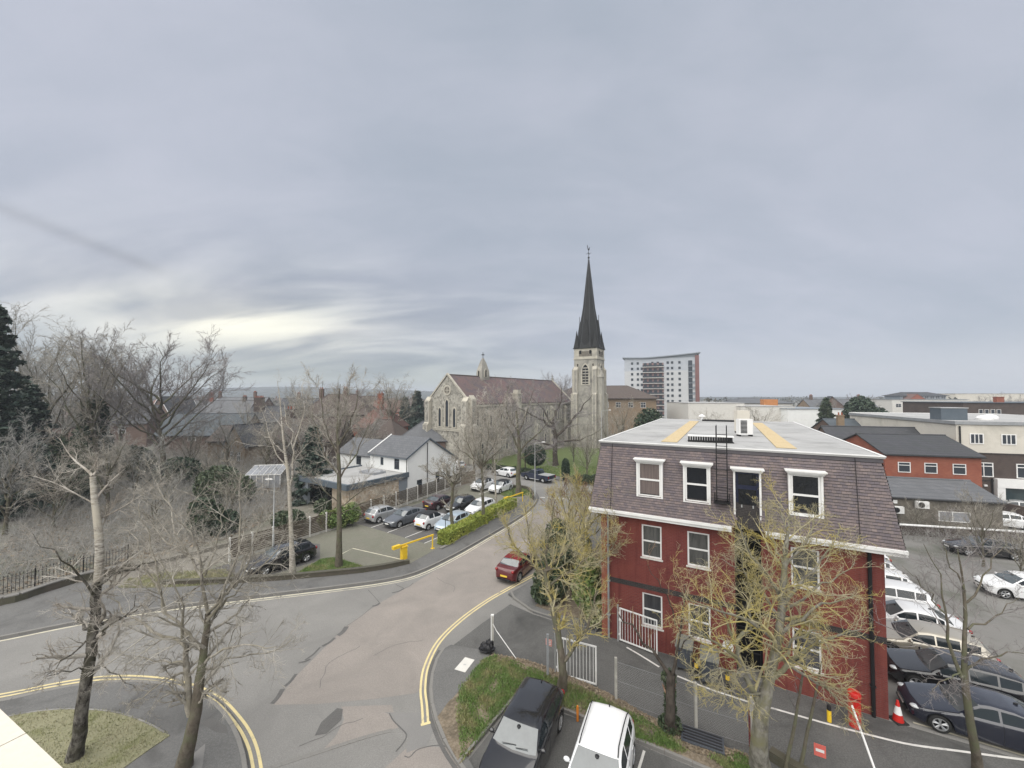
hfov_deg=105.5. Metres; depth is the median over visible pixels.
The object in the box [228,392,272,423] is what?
bushy bare tree
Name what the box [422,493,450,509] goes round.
parked car
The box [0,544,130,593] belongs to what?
iron railings
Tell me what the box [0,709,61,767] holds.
building ledge
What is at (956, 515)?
window
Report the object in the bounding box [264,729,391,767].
drain channel
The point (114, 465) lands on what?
bare tree
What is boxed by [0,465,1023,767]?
road
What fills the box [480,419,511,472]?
bare tree
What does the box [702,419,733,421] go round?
roof pipe
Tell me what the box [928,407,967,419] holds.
roof plant
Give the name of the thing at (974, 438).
window
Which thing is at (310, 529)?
slat fence
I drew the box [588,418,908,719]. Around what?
brick building
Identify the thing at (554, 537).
garden shrub
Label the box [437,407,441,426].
window
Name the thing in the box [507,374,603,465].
oak tree
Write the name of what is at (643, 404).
window
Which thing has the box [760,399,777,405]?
cargo container
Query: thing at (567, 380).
bare tree
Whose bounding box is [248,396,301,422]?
brick house
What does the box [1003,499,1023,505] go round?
parked car
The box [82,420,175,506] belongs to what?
bare tree
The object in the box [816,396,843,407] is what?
terrace
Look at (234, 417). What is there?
brick house
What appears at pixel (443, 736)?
kerb
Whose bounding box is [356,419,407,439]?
brick house
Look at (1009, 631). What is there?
yard
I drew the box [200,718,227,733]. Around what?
pavement patch
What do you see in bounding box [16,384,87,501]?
conifer tree
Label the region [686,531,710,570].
window
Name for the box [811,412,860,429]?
slate shed
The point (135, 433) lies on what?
brick house
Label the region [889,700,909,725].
traffic cone
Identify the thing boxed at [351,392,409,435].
brick house
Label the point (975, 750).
slim tree
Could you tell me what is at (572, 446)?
bushy bare tree
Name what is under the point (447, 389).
round window
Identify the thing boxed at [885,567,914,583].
parked car
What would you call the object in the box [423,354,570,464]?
church
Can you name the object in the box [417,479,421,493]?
window
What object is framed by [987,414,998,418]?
rooflight
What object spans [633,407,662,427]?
evergreen tree
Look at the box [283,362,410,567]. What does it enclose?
street tree
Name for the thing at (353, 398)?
brick house
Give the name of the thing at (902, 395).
office attic
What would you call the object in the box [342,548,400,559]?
bay line
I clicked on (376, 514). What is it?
parked car
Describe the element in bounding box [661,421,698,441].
plywood strip
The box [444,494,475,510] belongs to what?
parked car
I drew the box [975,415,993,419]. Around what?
rooflight
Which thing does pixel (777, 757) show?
wall
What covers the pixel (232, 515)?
ivied mass
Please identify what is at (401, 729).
road seam
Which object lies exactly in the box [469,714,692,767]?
parking bay
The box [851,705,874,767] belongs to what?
white pole
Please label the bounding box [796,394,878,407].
terrace
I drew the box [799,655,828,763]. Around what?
sapling
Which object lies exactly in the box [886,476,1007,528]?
rubble range
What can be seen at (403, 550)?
swing barrier
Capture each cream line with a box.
[0,512,529,640]
[187,515,528,609]
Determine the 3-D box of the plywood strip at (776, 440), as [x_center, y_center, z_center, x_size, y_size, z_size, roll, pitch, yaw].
[17.688,3.290,26.990,0.800,0.025,19.512,-1,-2,29]
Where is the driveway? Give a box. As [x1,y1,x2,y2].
[454,604,1023,767]
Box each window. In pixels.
[356,456,360,464]
[394,459,398,469]
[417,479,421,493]
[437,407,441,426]
[443,385,450,394]
[444,399,449,427]
[452,407,456,427]
[581,363,589,384]
[638,462,660,496]
[640,524,662,561]
[641,402,645,407]
[641,592,663,631]
[685,466,708,502]
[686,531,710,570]
[688,603,711,643]
[790,474,820,516]
[791,547,820,591]
[792,627,823,673]
[898,462,910,472]
[924,463,937,473]
[938,511,969,522]
[952,464,965,474]
[969,433,983,443]
[981,462,993,476]
[1001,434,1016,444]
[1016,464,1023,478]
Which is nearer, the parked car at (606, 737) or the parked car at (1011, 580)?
the parked car at (606, 737)
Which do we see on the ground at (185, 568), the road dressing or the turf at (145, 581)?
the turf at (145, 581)
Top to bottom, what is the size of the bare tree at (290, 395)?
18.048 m
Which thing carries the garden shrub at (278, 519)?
on the earth bank
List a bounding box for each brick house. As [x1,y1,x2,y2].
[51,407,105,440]
[106,397,166,446]
[151,413,260,455]
[155,396,195,415]
[194,395,253,412]
[205,425,232,465]
[214,391,274,405]
[223,422,275,472]
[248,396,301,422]
[265,406,353,477]
[279,392,318,406]
[302,387,375,429]
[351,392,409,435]
[356,390,384,404]
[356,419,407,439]
[373,400,409,415]
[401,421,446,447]
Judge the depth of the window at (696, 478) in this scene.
18.84 m
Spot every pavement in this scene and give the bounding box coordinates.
[0,495,534,634]
[0,682,241,767]
[433,645,491,767]
[508,516,600,632]
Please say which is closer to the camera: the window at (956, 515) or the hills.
the window at (956, 515)
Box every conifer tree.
[0,304,66,518]
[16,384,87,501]
[290,425,332,506]
[399,395,410,420]
[405,391,424,429]
[815,397,835,423]
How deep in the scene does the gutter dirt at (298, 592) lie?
26.11 m
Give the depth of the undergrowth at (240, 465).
62.49 m
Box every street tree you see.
[68,447,309,767]
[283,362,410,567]
[419,448,487,523]
[442,402,511,514]
[484,376,574,493]
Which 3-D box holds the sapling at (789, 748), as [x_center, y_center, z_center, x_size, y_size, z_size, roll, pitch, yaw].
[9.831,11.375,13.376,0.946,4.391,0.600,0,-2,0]
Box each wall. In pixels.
[0,562,130,605]
[160,559,409,585]
[439,502,517,548]
[513,485,533,499]
[769,746,808,767]
[899,523,1023,541]
[1002,503,1023,515]
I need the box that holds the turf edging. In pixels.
[9,708,163,732]
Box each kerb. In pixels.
[0,484,536,638]
[0,679,246,767]
[429,648,465,767]
[457,695,709,767]
[510,520,595,618]
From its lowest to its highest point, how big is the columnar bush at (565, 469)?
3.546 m
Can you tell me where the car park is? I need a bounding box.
[213,485,517,573]
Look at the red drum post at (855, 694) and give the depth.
15.22 m
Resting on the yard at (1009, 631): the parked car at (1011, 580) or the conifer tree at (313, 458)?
the parked car at (1011, 580)
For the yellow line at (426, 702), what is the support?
on the road
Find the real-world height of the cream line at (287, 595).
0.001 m
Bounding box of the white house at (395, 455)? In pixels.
[298,434,457,512]
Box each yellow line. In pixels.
[0,675,262,767]
[0,678,254,767]
[419,574,532,722]
[424,521,591,721]
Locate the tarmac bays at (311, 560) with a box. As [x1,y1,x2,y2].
[213,543,319,575]
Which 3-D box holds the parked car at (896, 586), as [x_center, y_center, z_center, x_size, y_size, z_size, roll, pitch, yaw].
[22.966,12.890,23.854,4.276,1.645,2.147,-1,-2,29]
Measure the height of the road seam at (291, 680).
0.001 m
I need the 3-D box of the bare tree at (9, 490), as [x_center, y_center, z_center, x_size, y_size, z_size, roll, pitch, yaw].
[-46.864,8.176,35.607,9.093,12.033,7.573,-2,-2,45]
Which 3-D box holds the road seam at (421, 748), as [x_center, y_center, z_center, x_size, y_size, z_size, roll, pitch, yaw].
[-3.070,13.425,14.300,1.731,0.001,0.303,0,-2,-15]
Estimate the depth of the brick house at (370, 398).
172.57 m
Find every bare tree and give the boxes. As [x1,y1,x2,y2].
[0,302,101,409]
[0,411,62,535]
[2,439,103,527]
[7,301,120,437]
[17,345,120,440]
[26,315,161,471]
[47,324,254,462]
[53,424,150,519]
[68,347,172,445]
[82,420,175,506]
[119,471,191,529]
[145,453,196,503]
[162,409,218,463]
[190,448,233,481]
[201,410,256,465]
[216,465,251,509]
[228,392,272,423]
[245,410,290,464]
[264,398,331,466]
[279,377,315,416]
[296,392,352,416]
[317,394,364,456]
[323,382,373,402]
[351,406,386,438]
[361,427,386,438]
[369,372,416,421]
[461,421,487,468]
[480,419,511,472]
[512,410,539,467]
[540,370,571,398]
[560,426,584,461]
[569,418,601,473]
[591,407,623,457]
[606,398,637,432]
[693,407,724,419]
[740,406,785,421]
[902,497,933,523]
[929,503,958,525]
[947,483,1022,566]
[978,395,1023,401]
[986,392,1023,401]
[991,521,1023,570]
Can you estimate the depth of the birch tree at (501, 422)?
43.22 m
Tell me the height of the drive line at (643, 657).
0.001 m
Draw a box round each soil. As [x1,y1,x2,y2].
[439,698,464,751]
[535,543,601,629]
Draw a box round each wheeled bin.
[675,633,693,673]
[700,645,718,684]
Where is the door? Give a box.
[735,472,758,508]
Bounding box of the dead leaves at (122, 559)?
[0,482,295,592]
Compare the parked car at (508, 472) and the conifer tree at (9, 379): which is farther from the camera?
the parked car at (508, 472)
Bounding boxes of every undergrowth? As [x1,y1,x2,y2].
[0,462,305,594]
[69,438,354,501]
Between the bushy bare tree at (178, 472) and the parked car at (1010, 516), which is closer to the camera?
the parked car at (1010, 516)
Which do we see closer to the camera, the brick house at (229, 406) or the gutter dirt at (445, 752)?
the gutter dirt at (445, 752)
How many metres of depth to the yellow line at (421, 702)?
19.47 m
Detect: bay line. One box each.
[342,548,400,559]
[638,750,644,767]
[913,722,1023,755]
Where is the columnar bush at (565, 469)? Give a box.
[561,458,569,480]
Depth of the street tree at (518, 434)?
51.06 m
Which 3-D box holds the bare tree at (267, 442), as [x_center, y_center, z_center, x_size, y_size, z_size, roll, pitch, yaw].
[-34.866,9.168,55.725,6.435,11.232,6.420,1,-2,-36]
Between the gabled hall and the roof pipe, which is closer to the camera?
the roof pipe
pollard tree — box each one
[488,485,626,693]
[538,473,592,522]
[547,464,633,585]
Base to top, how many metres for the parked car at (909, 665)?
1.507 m
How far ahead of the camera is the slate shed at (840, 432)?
54.16 m
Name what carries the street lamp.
on the tarmac bays at (311, 560)
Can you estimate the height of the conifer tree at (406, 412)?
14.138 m
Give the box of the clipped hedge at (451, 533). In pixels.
[437,497,516,544]
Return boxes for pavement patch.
[191,744,204,767]
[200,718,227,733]
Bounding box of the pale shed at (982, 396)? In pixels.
[942,393,1023,401]
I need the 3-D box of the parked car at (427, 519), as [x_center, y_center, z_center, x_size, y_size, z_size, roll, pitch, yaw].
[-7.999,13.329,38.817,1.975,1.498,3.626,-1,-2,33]
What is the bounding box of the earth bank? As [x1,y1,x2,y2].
[0,474,318,594]
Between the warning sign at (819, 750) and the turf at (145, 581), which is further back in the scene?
the turf at (145, 581)
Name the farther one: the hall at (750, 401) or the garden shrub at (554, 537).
the hall at (750, 401)
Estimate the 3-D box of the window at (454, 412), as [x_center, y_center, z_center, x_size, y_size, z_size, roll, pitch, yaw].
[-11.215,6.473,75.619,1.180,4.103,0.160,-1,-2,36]
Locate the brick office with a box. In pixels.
[900,397,1023,414]
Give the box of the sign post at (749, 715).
[748,709,750,745]
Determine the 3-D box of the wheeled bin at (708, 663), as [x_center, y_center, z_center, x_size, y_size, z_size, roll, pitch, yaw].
[9.010,12.886,17.777,0.780,1.310,0.960,-1,-2,25]
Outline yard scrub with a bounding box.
[898,521,1023,543]
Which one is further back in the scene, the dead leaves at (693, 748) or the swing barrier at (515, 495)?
the swing barrier at (515, 495)
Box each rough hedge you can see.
[484,463,530,472]
[569,474,594,483]
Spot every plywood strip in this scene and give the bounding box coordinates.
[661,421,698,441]
[753,423,796,448]
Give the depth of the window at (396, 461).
49.73 m
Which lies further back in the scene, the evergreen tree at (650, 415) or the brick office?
the brick office
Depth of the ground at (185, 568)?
32.10 m
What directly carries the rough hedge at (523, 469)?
on the ground at (185, 568)
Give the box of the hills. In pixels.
[9,386,883,400]
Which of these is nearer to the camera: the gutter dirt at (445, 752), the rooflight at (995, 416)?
the gutter dirt at (445, 752)
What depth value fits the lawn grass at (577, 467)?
68.36 m
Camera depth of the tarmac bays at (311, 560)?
29.80 m
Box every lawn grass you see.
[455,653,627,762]
[497,464,596,475]
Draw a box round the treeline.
[46,396,956,406]
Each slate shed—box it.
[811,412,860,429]
[818,425,919,438]
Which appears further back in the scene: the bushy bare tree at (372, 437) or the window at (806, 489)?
the bushy bare tree at (372, 437)
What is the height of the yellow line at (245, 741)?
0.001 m
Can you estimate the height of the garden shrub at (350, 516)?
2.516 m
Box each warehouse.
[667,402,743,419]
[737,405,795,421]
[780,407,843,427]
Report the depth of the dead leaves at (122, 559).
34.30 m
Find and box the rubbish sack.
[479,638,495,653]
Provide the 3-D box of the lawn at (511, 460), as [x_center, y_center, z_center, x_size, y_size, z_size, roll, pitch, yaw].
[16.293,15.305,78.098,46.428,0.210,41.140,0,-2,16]
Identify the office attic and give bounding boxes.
[882,392,947,398]
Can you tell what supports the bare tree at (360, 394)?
on the ground at (185, 568)
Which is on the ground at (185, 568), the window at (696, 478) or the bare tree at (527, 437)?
the bare tree at (527, 437)
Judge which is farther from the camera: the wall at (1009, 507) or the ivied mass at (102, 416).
the ivied mass at (102, 416)
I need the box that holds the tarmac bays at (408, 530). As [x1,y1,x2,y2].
[357,503,464,542]
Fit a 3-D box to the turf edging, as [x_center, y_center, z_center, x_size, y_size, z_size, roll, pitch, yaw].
[-17.156,13.345,15.475,7.812,0.055,1.055,0,-2,2]
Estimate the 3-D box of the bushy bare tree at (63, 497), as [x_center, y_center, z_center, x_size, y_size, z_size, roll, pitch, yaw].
[-44.228,9.864,37.740,6.763,8.716,6.374,0,-2,4]
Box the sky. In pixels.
[0,0,1023,395]
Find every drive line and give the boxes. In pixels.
[626,647,659,666]
[677,676,1023,760]
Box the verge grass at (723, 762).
[708,749,750,767]
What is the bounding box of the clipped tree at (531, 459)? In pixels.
[524,445,545,468]
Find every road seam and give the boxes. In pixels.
[270,689,284,703]
[284,674,296,686]
[337,626,348,635]
[389,713,406,751]
[404,745,444,757]
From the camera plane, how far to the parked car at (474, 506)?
42.41 m
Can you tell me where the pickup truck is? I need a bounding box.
[521,468,555,482]
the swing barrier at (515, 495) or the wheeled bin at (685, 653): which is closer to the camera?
the wheeled bin at (685, 653)
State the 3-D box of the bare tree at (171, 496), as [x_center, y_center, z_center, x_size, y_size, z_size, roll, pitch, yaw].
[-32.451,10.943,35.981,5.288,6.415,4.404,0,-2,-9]
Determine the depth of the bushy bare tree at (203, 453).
49.34 m
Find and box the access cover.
[455,657,473,671]
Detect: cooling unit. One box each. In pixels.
[734,410,749,432]
[736,419,752,435]
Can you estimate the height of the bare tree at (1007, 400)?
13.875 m
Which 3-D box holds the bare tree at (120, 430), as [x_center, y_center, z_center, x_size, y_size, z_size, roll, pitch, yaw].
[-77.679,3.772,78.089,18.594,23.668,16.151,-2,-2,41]
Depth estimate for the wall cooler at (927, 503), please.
38.82 m
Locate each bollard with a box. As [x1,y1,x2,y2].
[694,657,698,680]
[725,668,729,693]
[827,704,831,722]
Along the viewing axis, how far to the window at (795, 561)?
17.07 m
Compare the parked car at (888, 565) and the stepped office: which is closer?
the parked car at (888, 565)
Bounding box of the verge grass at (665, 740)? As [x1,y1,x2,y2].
[616,706,688,753]
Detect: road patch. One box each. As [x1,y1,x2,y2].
[315,708,342,735]
[325,705,398,748]
[385,712,432,752]
[385,747,457,767]
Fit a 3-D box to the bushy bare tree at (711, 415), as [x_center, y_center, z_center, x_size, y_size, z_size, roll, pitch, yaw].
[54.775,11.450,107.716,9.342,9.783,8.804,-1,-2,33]
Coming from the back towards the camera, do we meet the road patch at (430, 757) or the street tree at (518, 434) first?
the street tree at (518, 434)
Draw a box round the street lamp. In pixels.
[265,478,274,546]
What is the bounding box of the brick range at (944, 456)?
[841,433,986,486]
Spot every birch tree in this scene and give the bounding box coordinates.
[0,423,207,763]
[229,368,316,572]
[460,378,532,503]
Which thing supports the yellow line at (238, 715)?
on the road
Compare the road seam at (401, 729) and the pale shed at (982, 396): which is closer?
the road seam at (401, 729)
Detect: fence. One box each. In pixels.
[228,511,336,561]
[342,474,460,525]
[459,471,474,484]
[546,633,752,743]
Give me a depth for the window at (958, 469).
42.48 m
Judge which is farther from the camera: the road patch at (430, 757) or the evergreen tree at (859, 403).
the evergreen tree at (859, 403)
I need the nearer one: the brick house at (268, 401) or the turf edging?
the turf edging
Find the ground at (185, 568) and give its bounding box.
[45,396,883,585]
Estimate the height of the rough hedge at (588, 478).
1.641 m
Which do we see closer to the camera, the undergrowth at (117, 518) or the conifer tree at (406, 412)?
the undergrowth at (117, 518)
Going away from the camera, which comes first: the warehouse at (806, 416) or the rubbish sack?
the rubbish sack
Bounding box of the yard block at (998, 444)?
[848,413,1023,500]
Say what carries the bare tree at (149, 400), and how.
on the earth bank
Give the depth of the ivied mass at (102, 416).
54.48 m
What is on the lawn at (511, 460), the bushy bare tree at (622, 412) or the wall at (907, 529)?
the bushy bare tree at (622, 412)
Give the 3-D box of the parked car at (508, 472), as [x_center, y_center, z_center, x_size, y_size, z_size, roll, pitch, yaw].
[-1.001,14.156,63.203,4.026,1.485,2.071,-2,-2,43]
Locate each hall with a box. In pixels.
[565,385,659,433]
[723,398,794,405]
[903,394,924,398]
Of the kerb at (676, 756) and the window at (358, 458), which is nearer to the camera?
the kerb at (676, 756)
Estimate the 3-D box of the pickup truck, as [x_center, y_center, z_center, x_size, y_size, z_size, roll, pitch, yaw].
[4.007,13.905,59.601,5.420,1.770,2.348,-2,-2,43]
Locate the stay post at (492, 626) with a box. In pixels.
[491,614,515,657]
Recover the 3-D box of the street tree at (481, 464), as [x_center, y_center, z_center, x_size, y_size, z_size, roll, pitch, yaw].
[-2.967,8.084,40.162,7.267,12.615,6.271,-2,-2,42]
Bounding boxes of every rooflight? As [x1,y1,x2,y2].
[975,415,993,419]
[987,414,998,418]
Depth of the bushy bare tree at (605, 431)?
66.07 m
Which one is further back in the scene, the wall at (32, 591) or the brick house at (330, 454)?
the brick house at (330, 454)
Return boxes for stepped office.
[871,399,969,412]
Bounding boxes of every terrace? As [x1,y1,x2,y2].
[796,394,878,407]
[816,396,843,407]
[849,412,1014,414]
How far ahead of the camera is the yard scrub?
35.07 m
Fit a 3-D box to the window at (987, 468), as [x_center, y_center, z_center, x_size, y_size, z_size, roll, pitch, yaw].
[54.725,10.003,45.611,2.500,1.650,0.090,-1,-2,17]
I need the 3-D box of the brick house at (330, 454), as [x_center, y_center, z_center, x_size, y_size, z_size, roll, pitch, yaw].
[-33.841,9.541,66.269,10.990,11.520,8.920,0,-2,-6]
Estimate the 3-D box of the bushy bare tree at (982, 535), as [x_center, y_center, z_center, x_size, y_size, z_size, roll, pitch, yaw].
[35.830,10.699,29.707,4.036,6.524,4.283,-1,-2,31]
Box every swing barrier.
[392,534,433,559]
[504,492,522,501]
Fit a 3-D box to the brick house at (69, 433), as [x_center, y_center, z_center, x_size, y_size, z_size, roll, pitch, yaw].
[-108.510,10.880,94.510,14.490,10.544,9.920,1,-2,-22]
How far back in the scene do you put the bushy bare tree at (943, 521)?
36.15 m
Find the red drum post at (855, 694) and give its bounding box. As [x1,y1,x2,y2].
[847,688,861,729]
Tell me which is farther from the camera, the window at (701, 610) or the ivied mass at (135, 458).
the ivied mass at (135, 458)
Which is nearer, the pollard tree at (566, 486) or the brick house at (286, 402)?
the pollard tree at (566, 486)
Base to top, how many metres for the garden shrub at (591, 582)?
3.554 m
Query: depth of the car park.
33.81 m
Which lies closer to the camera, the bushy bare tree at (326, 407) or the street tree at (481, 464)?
the street tree at (481, 464)
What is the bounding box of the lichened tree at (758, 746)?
[651,467,903,767]
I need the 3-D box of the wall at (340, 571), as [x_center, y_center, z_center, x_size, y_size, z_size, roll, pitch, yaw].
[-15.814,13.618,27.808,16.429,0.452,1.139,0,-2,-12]
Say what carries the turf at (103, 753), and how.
on the pavement at (221, 750)
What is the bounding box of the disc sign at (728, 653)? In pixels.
[722,642,733,668]
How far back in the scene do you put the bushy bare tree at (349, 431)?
65.67 m
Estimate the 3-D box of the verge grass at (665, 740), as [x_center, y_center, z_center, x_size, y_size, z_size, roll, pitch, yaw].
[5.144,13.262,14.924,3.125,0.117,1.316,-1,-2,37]
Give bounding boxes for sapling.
[784,655,806,767]
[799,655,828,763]
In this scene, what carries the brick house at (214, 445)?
on the ground at (185, 568)
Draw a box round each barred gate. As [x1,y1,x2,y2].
[554,633,596,684]
[617,604,657,654]
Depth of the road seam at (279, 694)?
16.82 m
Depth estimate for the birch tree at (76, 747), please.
13.63 m
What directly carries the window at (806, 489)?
in the brick building
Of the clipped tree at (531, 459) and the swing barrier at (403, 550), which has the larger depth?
the clipped tree at (531, 459)
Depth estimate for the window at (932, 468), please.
43.12 m
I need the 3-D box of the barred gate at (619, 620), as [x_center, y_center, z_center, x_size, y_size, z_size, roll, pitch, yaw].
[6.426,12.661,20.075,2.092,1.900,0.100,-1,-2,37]
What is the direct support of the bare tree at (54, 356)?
on the earth bank
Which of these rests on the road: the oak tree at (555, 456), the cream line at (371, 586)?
the cream line at (371, 586)
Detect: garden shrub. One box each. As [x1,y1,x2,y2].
[270,509,306,528]
[313,498,331,513]
[317,501,361,528]
[530,548,569,605]
[539,518,567,558]
[555,529,592,585]
[570,554,601,616]
[586,606,601,628]
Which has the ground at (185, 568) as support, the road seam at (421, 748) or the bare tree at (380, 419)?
the bare tree at (380, 419)
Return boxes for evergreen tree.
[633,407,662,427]
[841,395,888,417]
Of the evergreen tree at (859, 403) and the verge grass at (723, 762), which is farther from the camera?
the evergreen tree at (859, 403)
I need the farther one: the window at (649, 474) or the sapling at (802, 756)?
the window at (649, 474)
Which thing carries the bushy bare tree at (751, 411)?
on the ground at (185, 568)
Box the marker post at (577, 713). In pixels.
[576,705,578,721]
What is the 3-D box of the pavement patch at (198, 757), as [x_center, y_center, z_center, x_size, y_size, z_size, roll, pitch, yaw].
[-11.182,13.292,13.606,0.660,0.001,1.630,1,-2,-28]
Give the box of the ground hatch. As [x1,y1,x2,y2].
[681,724,724,755]
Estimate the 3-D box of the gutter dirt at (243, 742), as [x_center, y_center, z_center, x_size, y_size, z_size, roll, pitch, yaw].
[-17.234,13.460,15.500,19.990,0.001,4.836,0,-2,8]
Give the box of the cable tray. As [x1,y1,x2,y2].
[688,434,733,443]
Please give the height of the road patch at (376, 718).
0.001 m
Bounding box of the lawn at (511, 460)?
[483,447,599,476]
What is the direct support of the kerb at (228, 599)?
on the ground at (185, 568)
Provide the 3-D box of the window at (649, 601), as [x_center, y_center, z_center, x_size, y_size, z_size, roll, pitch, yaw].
[7.214,11.668,20.006,1.100,1.720,0.160,-1,-2,29]
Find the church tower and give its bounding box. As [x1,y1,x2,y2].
[571,245,607,448]
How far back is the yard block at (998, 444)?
45.44 m
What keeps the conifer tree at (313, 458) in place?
on the earth bank
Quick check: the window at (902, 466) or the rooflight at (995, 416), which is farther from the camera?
the rooflight at (995, 416)
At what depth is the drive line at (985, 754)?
14.67 m
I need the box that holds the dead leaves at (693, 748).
[498,654,748,764]
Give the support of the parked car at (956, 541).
on the yard at (1009, 631)
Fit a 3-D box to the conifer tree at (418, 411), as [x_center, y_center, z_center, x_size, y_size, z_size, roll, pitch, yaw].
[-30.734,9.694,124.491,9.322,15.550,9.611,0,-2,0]
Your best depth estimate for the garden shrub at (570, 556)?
26.73 m
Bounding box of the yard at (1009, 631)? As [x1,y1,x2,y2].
[887,523,1023,756]
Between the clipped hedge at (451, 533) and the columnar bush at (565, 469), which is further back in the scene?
the columnar bush at (565, 469)
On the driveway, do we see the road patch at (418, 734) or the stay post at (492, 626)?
the stay post at (492, 626)
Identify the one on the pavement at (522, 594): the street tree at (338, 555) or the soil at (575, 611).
the soil at (575, 611)
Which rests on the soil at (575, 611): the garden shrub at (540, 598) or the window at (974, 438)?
the garden shrub at (540, 598)
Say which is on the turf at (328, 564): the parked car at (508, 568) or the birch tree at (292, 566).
the birch tree at (292, 566)
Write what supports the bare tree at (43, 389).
on the earth bank
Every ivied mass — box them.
[4,450,98,509]
[35,432,94,488]
[70,397,114,480]
[104,445,157,479]
[151,456,205,485]
[186,497,241,536]
[192,465,256,504]
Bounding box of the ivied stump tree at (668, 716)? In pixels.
[612,540,706,735]
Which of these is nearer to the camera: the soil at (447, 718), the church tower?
the soil at (447, 718)
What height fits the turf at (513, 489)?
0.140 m
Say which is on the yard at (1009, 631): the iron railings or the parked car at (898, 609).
the parked car at (898, 609)
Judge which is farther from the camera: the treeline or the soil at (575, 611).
the treeline
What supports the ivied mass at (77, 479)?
on the earth bank
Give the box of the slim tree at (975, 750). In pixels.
[867,504,1023,767]
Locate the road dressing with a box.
[273,508,587,704]
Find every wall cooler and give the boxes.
[895,506,904,513]
[915,501,929,508]
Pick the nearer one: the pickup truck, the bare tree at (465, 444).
the pickup truck
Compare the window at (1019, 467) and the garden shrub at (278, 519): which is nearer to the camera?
the garden shrub at (278, 519)
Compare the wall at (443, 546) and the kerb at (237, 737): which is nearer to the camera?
the kerb at (237, 737)
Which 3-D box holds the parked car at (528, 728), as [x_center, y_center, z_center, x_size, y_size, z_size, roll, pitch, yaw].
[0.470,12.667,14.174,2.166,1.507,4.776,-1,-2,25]
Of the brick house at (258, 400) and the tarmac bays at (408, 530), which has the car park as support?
the tarmac bays at (408, 530)
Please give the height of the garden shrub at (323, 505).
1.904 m
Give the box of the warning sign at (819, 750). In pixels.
[814,743,825,758]
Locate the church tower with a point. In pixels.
(589, 349)
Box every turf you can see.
[9,709,169,767]
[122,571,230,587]
[299,558,353,571]
[498,488,531,497]
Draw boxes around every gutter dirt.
[0,493,538,639]
[148,679,250,767]
[426,650,457,767]
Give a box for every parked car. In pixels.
[243,538,316,574]
[363,504,398,522]
[383,506,426,527]
[413,510,445,529]
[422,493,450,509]
[434,510,469,530]
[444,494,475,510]
[464,497,494,513]
[470,477,493,489]
[479,677,564,767]
[488,479,512,493]
[495,551,534,581]
[496,467,515,477]
[563,700,634,767]
[884,557,897,569]
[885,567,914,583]
[885,578,940,610]
[886,599,972,633]
[886,619,1000,661]
[887,646,1023,702]
[896,681,1023,751]
[942,535,1023,560]
[973,570,1023,598]
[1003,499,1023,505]
[1003,511,1023,527]
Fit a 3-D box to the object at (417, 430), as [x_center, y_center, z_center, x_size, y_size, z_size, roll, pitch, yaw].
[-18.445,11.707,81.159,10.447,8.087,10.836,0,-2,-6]
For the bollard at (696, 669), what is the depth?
17.78 m
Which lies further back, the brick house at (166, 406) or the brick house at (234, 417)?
the brick house at (166, 406)
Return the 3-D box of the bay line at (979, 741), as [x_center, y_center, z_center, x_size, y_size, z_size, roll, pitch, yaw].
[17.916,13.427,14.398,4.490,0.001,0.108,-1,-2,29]
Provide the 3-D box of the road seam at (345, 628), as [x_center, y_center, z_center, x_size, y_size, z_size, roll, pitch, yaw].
[-9.331,13.642,21.504,0.328,0.001,0.890,0,-2,7]
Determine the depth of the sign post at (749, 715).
14.41 m
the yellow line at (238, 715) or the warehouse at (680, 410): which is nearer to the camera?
the yellow line at (238, 715)
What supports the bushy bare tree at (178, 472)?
on the earth bank
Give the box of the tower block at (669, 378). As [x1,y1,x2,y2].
[622,352,700,418]
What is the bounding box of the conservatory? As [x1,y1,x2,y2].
[244,464,285,490]
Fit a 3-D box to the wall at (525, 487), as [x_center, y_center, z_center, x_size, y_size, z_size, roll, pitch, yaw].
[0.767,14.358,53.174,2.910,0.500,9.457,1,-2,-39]
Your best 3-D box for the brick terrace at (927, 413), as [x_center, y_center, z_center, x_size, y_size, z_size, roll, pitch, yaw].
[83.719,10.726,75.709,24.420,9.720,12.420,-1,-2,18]
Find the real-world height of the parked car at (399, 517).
1.444 m
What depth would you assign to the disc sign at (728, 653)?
17.47 m

